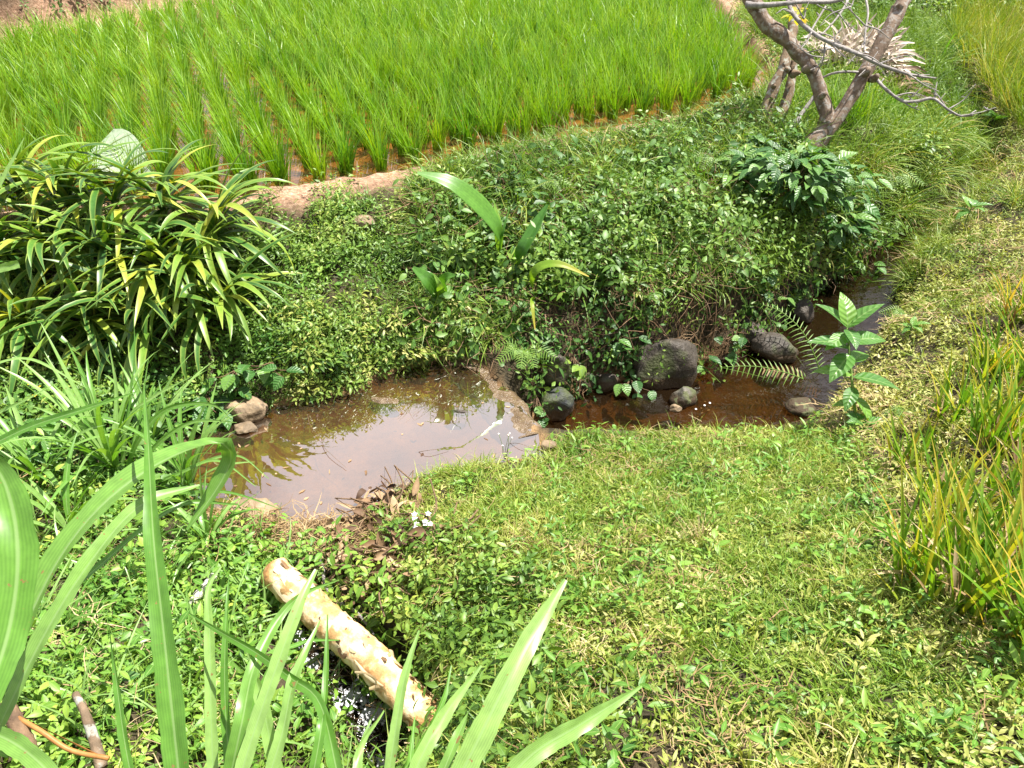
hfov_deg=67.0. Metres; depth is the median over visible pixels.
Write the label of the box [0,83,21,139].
rice clump
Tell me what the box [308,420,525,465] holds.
pond twigs
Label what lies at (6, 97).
rice clump
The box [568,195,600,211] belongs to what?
oval leaf vine
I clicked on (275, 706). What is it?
herbs
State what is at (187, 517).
long grass fan
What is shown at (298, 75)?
rice clump
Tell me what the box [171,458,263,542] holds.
grass tuft
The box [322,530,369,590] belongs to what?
dead branch
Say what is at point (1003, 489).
grass tuft
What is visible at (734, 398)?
stream water
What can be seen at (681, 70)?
rice clump
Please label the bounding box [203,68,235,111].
rice clump
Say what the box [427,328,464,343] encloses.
bushy herb
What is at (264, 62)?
rice clump
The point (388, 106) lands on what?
rice clump
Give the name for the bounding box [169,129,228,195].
rice clump
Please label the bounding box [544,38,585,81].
rice clump
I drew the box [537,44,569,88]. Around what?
rice clump
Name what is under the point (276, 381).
oval leaf vine
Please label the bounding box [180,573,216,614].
flower
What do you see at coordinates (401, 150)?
rice clump
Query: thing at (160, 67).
rice clump
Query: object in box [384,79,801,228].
bund top grass
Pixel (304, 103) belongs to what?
rice clump
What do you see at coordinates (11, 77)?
rice clump
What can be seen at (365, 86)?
rice clump
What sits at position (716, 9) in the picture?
paddy water
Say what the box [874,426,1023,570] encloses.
grass tuft
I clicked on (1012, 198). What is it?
grass tussock
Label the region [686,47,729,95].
rice clump
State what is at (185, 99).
rice clump
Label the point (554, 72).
rice clump
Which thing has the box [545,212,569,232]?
oval leaf vine
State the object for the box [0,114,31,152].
rice clump
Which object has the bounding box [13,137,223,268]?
strap leaf plant
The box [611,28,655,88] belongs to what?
rice clump
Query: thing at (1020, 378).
grass tuft
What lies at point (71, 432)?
grass tuft
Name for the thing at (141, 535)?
grass tuft
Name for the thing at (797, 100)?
grass tuft
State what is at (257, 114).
rice clump
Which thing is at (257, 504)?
rock
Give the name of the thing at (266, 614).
grass tuft
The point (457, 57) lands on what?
rice clump
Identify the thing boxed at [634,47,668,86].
rice clump
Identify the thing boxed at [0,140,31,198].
rice clump
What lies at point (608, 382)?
rock
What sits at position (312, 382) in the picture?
shore overhang herbs
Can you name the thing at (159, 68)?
rice clump
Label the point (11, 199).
strap leaf plant
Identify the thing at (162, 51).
rice clump
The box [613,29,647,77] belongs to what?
rice clump
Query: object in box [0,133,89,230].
strap leaf plant
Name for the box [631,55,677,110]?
rice clump
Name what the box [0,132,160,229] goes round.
strap leaf plant
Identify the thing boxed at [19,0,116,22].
bank growth
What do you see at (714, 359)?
oval leaf vine
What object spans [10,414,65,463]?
palmate leaf plant
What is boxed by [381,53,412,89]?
rice clump
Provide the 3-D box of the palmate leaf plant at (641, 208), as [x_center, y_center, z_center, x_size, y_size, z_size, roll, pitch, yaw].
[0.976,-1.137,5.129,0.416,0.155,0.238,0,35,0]
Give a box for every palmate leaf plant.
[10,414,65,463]
[549,268,600,301]
[592,254,645,286]
[616,286,675,307]
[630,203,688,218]
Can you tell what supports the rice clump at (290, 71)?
on the ground at (332, 484)
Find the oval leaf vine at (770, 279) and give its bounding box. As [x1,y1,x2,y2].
[739,265,779,290]
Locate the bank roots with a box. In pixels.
[512,253,853,402]
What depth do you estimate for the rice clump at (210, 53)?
7.26 m
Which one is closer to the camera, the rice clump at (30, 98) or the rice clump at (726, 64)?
the rice clump at (30, 98)
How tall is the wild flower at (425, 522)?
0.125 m
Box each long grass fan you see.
[0,324,166,516]
[0,383,133,498]
[19,429,136,531]
[59,353,234,439]
[104,380,248,485]
[167,467,257,581]
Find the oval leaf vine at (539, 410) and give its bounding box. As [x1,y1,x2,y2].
[526,397,548,427]
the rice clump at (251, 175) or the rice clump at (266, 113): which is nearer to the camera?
the rice clump at (251, 175)
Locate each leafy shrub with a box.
[710,133,892,217]
[736,128,796,154]
[814,200,883,252]
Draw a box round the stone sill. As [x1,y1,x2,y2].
[443,359,541,438]
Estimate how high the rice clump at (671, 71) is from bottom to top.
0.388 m
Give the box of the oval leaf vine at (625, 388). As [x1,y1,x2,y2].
[614,379,656,399]
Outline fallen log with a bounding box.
[261,558,439,734]
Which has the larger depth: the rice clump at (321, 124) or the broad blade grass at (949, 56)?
the broad blade grass at (949, 56)
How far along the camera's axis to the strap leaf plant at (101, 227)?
4.25 m
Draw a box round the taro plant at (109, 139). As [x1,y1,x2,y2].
[87,129,156,189]
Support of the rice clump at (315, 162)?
on the ground at (332, 484)
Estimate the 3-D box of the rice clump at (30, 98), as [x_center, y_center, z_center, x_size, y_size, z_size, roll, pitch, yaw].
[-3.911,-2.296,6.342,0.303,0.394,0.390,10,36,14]
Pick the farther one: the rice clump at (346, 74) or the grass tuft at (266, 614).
the rice clump at (346, 74)
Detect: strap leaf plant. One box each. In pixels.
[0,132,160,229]
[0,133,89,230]
[0,147,43,256]
[0,196,197,308]
[0,201,90,311]
[0,221,144,332]
[0,250,112,396]
[0,254,23,335]
[0,265,179,376]
[12,259,238,398]
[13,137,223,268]
[49,139,254,268]
[49,219,257,367]
[83,179,264,357]
[102,129,297,303]
[115,230,302,389]
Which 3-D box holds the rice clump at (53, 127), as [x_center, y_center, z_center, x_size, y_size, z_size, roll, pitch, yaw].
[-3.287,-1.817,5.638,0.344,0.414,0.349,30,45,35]
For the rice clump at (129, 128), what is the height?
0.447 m
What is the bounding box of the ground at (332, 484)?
[0,0,1023,767]
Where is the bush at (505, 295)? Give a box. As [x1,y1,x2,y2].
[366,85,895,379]
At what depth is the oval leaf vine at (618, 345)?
4.86 m
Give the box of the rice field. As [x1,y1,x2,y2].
[0,0,765,157]
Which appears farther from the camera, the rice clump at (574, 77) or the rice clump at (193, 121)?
the rice clump at (574, 77)
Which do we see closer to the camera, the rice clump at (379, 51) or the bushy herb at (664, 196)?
the bushy herb at (664, 196)
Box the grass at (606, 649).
[373,416,1023,767]
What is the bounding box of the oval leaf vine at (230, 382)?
[202,369,253,409]
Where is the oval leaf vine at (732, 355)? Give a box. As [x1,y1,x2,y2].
[714,335,746,365]
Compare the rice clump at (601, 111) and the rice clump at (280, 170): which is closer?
the rice clump at (280, 170)
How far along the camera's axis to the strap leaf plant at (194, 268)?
4.24 m
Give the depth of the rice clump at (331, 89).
6.48 m
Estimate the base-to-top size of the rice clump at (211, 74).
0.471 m
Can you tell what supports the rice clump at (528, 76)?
on the ground at (332, 484)
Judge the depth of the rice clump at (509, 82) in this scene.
6.72 m
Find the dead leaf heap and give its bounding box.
[799,13,948,108]
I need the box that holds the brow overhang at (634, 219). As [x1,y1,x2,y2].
[524,156,930,297]
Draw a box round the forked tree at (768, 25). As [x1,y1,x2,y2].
[742,0,995,152]
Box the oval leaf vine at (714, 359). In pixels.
[697,355,721,372]
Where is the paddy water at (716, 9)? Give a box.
[0,0,749,68]
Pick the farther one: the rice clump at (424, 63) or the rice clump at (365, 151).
the rice clump at (424, 63)
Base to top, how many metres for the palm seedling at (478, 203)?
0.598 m
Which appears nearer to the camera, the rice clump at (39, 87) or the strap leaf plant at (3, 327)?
the strap leaf plant at (3, 327)
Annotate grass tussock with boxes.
[844,128,927,188]
[875,109,969,171]
[882,164,955,243]
[906,103,998,160]
[910,123,980,203]
[980,160,1023,214]
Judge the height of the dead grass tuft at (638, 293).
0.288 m
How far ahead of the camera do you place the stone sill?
4.40 m
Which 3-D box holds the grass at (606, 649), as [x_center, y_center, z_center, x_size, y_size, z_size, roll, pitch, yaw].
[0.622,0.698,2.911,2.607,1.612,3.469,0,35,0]
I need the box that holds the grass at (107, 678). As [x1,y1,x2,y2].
[0,429,430,767]
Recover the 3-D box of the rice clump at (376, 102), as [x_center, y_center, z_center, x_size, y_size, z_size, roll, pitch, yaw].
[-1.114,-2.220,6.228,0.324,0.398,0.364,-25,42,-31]
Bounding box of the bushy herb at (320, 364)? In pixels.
[249,340,352,376]
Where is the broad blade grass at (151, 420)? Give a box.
[18,313,279,508]
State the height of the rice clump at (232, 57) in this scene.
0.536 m
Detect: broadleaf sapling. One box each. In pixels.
[807,292,899,432]
[845,411,890,433]
[899,316,929,336]
[950,195,992,223]
[983,110,1007,131]
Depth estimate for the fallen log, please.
2.80 m
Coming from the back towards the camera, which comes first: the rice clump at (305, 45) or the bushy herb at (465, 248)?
the rice clump at (305, 45)
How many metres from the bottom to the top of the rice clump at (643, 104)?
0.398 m
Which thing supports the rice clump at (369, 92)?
on the ground at (332, 484)
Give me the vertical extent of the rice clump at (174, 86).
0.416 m
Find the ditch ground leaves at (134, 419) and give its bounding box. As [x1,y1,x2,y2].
[0,351,223,511]
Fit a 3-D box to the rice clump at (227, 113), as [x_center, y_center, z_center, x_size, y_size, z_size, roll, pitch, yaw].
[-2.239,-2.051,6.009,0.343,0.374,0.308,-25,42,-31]
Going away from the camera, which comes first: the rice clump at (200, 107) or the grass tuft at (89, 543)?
the grass tuft at (89, 543)
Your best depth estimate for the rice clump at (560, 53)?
7.76 m
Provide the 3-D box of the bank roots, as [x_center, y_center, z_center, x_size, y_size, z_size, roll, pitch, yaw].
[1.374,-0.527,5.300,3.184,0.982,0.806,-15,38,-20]
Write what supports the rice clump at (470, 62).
on the ground at (332, 484)
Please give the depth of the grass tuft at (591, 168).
5.31 m
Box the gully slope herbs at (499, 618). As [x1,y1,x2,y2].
[359,502,583,767]
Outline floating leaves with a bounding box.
[214,391,534,515]
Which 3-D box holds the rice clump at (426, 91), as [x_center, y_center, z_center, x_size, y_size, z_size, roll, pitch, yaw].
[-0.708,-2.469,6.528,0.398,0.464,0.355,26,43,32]
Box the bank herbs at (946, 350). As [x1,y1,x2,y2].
[816,47,1023,604]
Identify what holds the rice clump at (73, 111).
on the ground at (332, 484)
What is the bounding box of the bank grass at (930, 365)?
[808,37,1023,593]
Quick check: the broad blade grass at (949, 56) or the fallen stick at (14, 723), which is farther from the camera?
the broad blade grass at (949, 56)
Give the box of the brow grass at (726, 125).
[464,103,879,301]
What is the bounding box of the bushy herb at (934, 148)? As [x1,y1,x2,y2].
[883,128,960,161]
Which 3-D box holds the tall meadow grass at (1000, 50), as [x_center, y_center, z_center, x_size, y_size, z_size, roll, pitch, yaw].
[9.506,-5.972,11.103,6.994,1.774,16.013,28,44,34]
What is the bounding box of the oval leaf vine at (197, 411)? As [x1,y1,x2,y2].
[182,395,232,432]
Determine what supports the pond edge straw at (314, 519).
on the ground at (332, 484)
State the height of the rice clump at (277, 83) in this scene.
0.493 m
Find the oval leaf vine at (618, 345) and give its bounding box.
[613,335,651,361]
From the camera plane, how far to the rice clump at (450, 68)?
7.17 m
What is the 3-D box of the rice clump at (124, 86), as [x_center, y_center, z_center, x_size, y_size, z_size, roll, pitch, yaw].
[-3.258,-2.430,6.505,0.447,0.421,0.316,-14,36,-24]
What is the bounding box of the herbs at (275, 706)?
[0,446,441,767]
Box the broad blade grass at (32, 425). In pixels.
[0,138,136,443]
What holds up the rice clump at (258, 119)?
on the ground at (332, 484)
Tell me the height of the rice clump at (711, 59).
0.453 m
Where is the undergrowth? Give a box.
[765,0,1023,20]
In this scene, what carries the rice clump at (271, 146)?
on the ground at (332, 484)
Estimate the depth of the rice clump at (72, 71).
6.72 m
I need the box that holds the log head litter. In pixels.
[276,519,451,621]
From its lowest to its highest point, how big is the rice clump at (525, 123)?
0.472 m
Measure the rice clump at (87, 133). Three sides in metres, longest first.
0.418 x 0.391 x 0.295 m
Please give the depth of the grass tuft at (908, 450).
3.25 m
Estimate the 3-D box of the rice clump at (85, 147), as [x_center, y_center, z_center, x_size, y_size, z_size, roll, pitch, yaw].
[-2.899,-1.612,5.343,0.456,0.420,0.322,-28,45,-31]
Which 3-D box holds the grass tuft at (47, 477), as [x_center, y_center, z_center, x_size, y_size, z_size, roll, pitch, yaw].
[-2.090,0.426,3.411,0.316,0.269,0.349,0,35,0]
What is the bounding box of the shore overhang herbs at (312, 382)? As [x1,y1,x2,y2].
[257,281,486,404]
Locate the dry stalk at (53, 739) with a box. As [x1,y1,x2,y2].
[18,716,109,760]
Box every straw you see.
[5,453,425,767]
[183,492,397,572]
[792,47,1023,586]
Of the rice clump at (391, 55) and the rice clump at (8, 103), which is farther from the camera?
the rice clump at (391, 55)
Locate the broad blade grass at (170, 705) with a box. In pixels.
[143,384,188,767]
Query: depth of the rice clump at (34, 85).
6.44 m
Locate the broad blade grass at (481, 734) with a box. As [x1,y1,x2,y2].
[353,579,641,767]
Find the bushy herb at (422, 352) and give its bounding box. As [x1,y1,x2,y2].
[364,335,453,363]
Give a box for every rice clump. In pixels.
[0,54,33,104]
[0,56,24,116]
[0,59,49,118]
[0,68,20,123]
[0,74,18,130]
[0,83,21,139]
[0,86,21,160]
[0,96,11,147]
[0,109,40,172]
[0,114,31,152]
[0,116,41,178]
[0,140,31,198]
[0,144,31,210]
[2,101,36,154]
[5,77,45,126]
[6,90,44,147]
[9,63,62,114]
[9,86,51,134]
[14,56,51,96]
[14,145,73,199]
[22,91,76,141]
[22,99,93,166]
[23,129,76,173]
[27,75,78,130]
[27,82,78,140]
[27,111,79,177]
[28,104,80,147]
[36,50,82,102]
[43,123,109,195]
[44,56,85,105]
[44,62,89,111]
[50,77,83,126]
[56,115,118,186]
[56,118,111,150]
[56,121,110,161]
[61,70,109,121]
[63,69,107,120]
[65,91,114,141]
[66,91,112,126]
[70,97,114,139]
[71,52,116,91]
[73,66,119,115]
[75,41,116,94]
[75,63,116,107]
[85,114,141,140]
[93,115,156,155]
[95,94,145,137]
[96,76,144,120]
[97,49,141,105]
[97,68,150,117]
[98,69,145,105]
[99,88,148,127]
[102,89,148,150]
[102,129,154,197]
[106,44,151,98]
[107,47,147,90]
[108,67,144,99]
[120,38,177,73]
[121,43,172,89]
[121,127,181,181]
[123,90,179,151]
[123,95,183,169]
[123,108,175,180]
[125,58,175,101]
[128,84,173,124]
[129,66,176,121]
[133,77,178,114]
[136,89,190,147]
[140,64,173,109]
[143,46,174,89]
[153,62,195,96]
[154,41,193,75]
[159,75,203,116]
[161,90,205,131]
[162,59,198,90]
[163,57,209,100]
[163,79,213,136]
[164,102,215,164]
[166,69,204,104]
[167,53,196,90]
[167,93,209,143]
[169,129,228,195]
[175,121,227,166]
[178,117,219,184]
[183,55,228,110]
[184,73,238,127]
[186,48,230,91]
[189,41,226,79]
[189,62,223,87]
[190,44,219,72]
[196,91,253,144]
[200,99,247,159]
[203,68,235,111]
[203,82,244,119]
[205,29,248,79]
[205,97,239,138]
[207,108,248,172]
[210,131,252,181]
[213,46,255,90]
[214,116,267,194]
[215,40,260,85]
[216,43,249,84]
[221,95,285,157]
[222,68,255,108]
[223,69,263,131]
[223,73,266,109]
[224,75,262,102]
[227,80,276,145]
[230,82,276,127]
[230,113,300,185]
[237,108,299,177]
[239,35,277,86]
[243,35,280,78]
[244,41,271,67]
[244,56,280,100]
[245,114,289,169]
[251,61,297,118]
[251,69,288,106]
[256,76,294,127]
[257,60,283,93]
[263,38,304,89]
[266,85,301,133]
[268,46,294,80]
[268,94,310,142]
[271,46,306,95]
[273,109,336,174]
[276,49,318,93]
[276,105,315,152]
[277,53,315,109]
[284,96,326,157]
[286,31,320,68]
[288,64,323,112]
[290,76,330,131]
[291,39,325,82]
[293,39,328,87]
[295,85,344,140]
[296,73,327,120]
[296,122,335,182]
[301,48,345,97]
[302,43,333,93]
[302,87,352,149]
[303,63,338,106]
[312,60,363,120]
[313,30,347,77]
[313,97,357,160]
[315,60,363,128]
[318,36,362,79]
[318,59,350,100]
[319,122,372,176]
[325,112,362,160]
[329,49,362,91]
[330,82,374,147]
[332,85,363,136]
[333,59,361,96]
[336,34,369,71]
[336,54,365,103]
[339,60,374,109]
[342,32,385,76]
[345,63,389,116]
[347,105,396,164]
[347,108,385,154]
[349,45,384,89]
[351,69,394,124]
[353,84,393,133]
[355,36,396,92]
[357,85,407,142]
[357,114,396,172]
[361,48,397,100]
[364,33,412,86]
[366,58,406,105]
[367,37,396,70]
[368,91,416,151]
[373,66,413,113]
[375,38,416,95]
[376,41,398,68]
[378,72,415,123]
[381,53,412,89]
[381,103,423,162]
[389,36,417,66]
[390,114,434,166]
[391,81,429,130]
[393,31,425,71]
[394,80,441,138]
[395,48,431,102]
[396,33,435,79]
[399,92,448,149]
[400,59,440,111]
[405,66,451,117]
[408,44,439,95]
[412,31,445,68]
[412,49,435,88]
[420,33,454,75]
[420,50,453,101]
[421,95,459,155]
[423,80,455,117]
[425,82,461,136]
[430,51,462,98]
[432,65,475,114]
[434,43,458,84]
[436,82,468,144]
[437,51,466,89]
[438,37,465,70]
[443,37,476,71]
[445,100,497,153]
[447,57,479,95]
[448,59,488,104]
[450,78,482,124]
[451,81,485,132]
[457,41,481,81]
[457,42,494,90]
[459,45,504,87]
[459,86,508,140]
[461,56,502,112]
[464,31,499,68]
[465,29,488,58]
[468,68,513,119]
[472,70,521,126]
[473,93,515,146]
[476,56,509,100]
[477,38,509,73]
[481,42,520,87]
[487,21,531,64]
[489,59,525,107]
[492,41,530,87]
[493,89,523,135]
[494,50,532,99]
[494,69,530,116]
[495,90,540,143]
[499,43,527,72]
[502,73,547,125]
[507,43,538,84]
[509,63,542,100]
[516,32,542,63]
[517,45,544,88]
[521,27,550,77]
[523,84,571,138]
[524,46,566,98]
[524,52,559,104]
[524,76,558,131]
[525,69,569,122]
[526,40,565,80]
[527,31,563,71]
[534,32,560,58]
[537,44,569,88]
[541,66,583,130]
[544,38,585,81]
[545,37,574,69]
[549,60,583,110]
[554,60,588,102]
[555,53,581,86]
[556,26,598,73]
[559,42,588,84]
[562,54,606,108]
[564,75,595,118]
[572,29,608,78]
[574,48,613,92]
[576,75,611,126]
[580,64,618,117]
[581,37,624,80]
[584,53,632,101]
[586,24,611,71]
[586,47,624,99]
[595,65,637,123]
[597,34,625,67]
[597,40,626,91]
[605,53,639,96]
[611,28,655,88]
[611,64,646,113]
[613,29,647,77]
[614,27,658,63]
[626,56,660,103]
[626,77,664,120]
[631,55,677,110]
[632,38,653,77]
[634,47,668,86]
[638,42,671,76]
[644,44,679,101]
[645,34,676,67]
[651,52,689,117]
[658,55,687,85]
[660,29,696,79]
[662,68,693,104]
[669,50,701,98]
[671,44,703,88]
[673,34,697,62]
[673,59,706,114]
[680,52,716,106]
[682,33,716,81]
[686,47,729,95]
[697,40,734,87]
[702,27,735,78]
[705,56,736,101]
[709,39,748,93]
[711,39,744,83]
[716,52,761,99]
[738,46,768,81]
[739,47,762,90]
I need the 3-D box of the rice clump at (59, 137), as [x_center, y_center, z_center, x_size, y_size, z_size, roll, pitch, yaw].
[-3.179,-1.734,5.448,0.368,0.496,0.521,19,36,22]
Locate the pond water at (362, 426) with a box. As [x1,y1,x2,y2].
[185,358,541,499]
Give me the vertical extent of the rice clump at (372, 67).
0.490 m
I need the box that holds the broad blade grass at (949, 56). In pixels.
[933,31,985,66]
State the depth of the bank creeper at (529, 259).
5.02 m
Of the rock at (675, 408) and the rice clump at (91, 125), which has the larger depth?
the rice clump at (91, 125)
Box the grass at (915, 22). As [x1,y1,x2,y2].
[729,0,1006,263]
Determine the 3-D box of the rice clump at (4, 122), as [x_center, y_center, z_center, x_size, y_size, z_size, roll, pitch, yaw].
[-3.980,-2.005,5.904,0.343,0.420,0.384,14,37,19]
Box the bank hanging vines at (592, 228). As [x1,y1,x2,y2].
[398,108,875,370]
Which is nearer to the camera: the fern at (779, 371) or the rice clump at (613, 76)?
the fern at (779, 371)
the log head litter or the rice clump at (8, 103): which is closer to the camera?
the log head litter
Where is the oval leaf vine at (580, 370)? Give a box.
[567,351,586,379]
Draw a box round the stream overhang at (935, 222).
[859,103,1021,301]
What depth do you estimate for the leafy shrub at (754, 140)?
5.63 m
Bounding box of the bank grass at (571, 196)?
[372,88,890,379]
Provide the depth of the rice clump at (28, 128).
5.80 m
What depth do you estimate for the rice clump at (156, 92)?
6.37 m
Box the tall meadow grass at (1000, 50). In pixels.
[926,0,1023,138]
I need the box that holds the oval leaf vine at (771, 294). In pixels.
[746,287,794,315]
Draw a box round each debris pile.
[292,521,417,587]
[319,465,426,558]
[334,478,480,616]
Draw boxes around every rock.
[224,396,267,422]
[227,498,280,522]
[234,421,257,433]
[351,215,375,229]
[371,397,398,403]
[452,409,467,412]
[538,386,574,424]
[541,440,557,452]
[543,354,570,387]
[575,373,593,391]
[595,373,620,391]
[631,338,698,389]
[669,386,696,407]
[669,404,681,411]
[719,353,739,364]
[738,318,765,349]
[750,332,798,363]
[785,397,816,416]
[790,299,813,322]
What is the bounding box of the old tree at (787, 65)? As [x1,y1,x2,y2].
[761,4,801,128]
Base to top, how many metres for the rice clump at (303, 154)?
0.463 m
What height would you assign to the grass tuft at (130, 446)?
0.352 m
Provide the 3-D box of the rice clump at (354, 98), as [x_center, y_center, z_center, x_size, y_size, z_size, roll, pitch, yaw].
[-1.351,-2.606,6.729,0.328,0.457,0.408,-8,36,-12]
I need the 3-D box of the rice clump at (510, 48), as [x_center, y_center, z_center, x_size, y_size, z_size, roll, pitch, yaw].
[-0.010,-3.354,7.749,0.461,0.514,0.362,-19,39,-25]
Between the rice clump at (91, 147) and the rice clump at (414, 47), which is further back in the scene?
the rice clump at (414, 47)
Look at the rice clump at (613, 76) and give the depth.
6.84 m
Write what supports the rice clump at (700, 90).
on the ground at (332, 484)
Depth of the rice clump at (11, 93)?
6.57 m
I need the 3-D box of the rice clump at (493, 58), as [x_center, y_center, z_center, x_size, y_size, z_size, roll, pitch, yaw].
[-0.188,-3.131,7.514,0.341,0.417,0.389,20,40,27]
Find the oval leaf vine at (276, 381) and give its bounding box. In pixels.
[237,362,303,390]
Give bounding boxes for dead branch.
[319,560,377,639]
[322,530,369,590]
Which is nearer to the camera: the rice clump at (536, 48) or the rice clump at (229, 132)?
the rice clump at (229, 132)
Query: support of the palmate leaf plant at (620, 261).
on the ground at (332, 484)
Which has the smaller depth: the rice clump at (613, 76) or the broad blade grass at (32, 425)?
the broad blade grass at (32, 425)
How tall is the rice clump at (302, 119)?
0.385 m
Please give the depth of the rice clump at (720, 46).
7.62 m
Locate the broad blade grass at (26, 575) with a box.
[0,437,237,767]
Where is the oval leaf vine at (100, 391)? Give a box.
[54,388,108,401]
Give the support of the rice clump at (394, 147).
on the ground at (332, 484)
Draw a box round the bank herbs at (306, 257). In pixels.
[0,152,461,424]
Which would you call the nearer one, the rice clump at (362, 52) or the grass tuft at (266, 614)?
the grass tuft at (266, 614)
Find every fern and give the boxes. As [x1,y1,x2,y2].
[490,338,557,368]
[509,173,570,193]
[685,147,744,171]
[720,302,823,384]
[874,169,922,187]
[879,305,919,319]
[884,404,921,421]
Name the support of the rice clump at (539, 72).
on the ground at (332, 484)
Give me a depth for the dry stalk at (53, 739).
1.85 m
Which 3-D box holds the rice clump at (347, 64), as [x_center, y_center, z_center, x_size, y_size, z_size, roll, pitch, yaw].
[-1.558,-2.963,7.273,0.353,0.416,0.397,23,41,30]
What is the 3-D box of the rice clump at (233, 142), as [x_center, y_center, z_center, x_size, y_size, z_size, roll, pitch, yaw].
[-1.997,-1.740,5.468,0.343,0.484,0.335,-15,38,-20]
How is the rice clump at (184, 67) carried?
on the ground at (332, 484)
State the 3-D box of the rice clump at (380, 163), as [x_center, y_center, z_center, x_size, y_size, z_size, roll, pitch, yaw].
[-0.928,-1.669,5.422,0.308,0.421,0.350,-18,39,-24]
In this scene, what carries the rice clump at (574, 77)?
on the ground at (332, 484)
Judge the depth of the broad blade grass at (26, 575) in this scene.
1.00 m
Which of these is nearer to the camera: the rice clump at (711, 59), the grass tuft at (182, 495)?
the grass tuft at (182, 495)
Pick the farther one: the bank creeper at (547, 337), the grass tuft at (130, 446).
the bank creeper at (547, 337)
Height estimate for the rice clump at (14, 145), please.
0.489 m
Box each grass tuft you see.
[27,575,109,645]
[29,448,68,501]
[33,464,107,542]
[35,517,58,559]
[46,533,109,594]
[53,380,105,447]
[107,534,206,632]
[108,589,247,642]
[115,381,165,461]
[121,506,196,555]
[125,455,215,527]
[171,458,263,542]
[177,625,270,691]
[216,564,277,615]
[241,595,279,640]
[575,152,600,175]
[611,280,661,319]
[667,415,698,440]
[674,508,723,544]
[679,146,720,186]
[781,80,828,126]
[826,64,906,128]
[847,451,1018,623]
[851,73,926,124]
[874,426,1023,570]
[876,400,964,479]
[903,414,1017,519]
[910,438,1023,633]
[912,483,1023,652]
[923,347,1023,432]
[944,329,1023,460]
[947,438,1021,563]
[950,288,1023,389]
[955,413,1023,503]
[959,289,1023,397]
[980,260,1023,329]
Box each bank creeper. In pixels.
[386,87,890,364]
[498,268,842,419]
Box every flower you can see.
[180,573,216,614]
[411,511,432,529]
[498,433,512,459]
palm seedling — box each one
[412,266,455,297]
[417,171,509,255]
[513,204,548,264]
[529,260,588,329]
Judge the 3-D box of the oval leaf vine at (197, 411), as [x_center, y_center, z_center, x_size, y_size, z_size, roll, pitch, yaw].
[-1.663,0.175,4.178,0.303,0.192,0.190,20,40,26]
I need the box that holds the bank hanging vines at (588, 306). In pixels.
[514,265,853,408]
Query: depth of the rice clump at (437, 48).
7.55 m
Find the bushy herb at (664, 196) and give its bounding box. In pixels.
[605,178,702,218]
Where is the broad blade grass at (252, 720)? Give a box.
[108,566,342,767]
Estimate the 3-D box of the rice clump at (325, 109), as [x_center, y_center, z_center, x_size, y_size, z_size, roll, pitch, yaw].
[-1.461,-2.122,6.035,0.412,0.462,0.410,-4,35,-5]
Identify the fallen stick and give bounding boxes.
[0,703,37,767]
[71,691,107,767]
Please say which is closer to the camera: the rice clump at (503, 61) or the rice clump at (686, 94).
the rice clump at (686, 94)
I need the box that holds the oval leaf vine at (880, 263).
[859,261,886,273]
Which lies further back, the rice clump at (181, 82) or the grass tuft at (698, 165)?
the rice clump at (181, 82)
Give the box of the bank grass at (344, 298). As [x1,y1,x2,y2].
[0,152,452,421]
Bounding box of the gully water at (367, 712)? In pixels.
[294,621,399,765]
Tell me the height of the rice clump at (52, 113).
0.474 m
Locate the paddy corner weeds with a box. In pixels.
[733,0,881,112]
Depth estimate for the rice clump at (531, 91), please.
6.37 m
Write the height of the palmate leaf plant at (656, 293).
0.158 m
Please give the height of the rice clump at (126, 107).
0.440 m
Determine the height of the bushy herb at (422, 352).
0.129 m
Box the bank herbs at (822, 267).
[390,88,896,358]
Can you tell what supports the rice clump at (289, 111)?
on the ground at (332, 484)
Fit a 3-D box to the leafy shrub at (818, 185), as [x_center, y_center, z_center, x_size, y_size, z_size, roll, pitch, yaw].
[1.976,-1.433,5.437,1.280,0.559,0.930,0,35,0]
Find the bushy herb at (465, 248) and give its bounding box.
[395,233,494,267]
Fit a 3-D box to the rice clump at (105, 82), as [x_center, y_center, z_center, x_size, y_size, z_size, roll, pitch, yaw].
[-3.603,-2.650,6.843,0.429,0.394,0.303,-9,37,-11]
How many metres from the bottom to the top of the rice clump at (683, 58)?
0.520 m
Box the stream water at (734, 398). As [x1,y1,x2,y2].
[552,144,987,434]
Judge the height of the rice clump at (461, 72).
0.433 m
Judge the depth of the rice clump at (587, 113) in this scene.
6.39 m
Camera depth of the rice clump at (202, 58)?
7.43 m

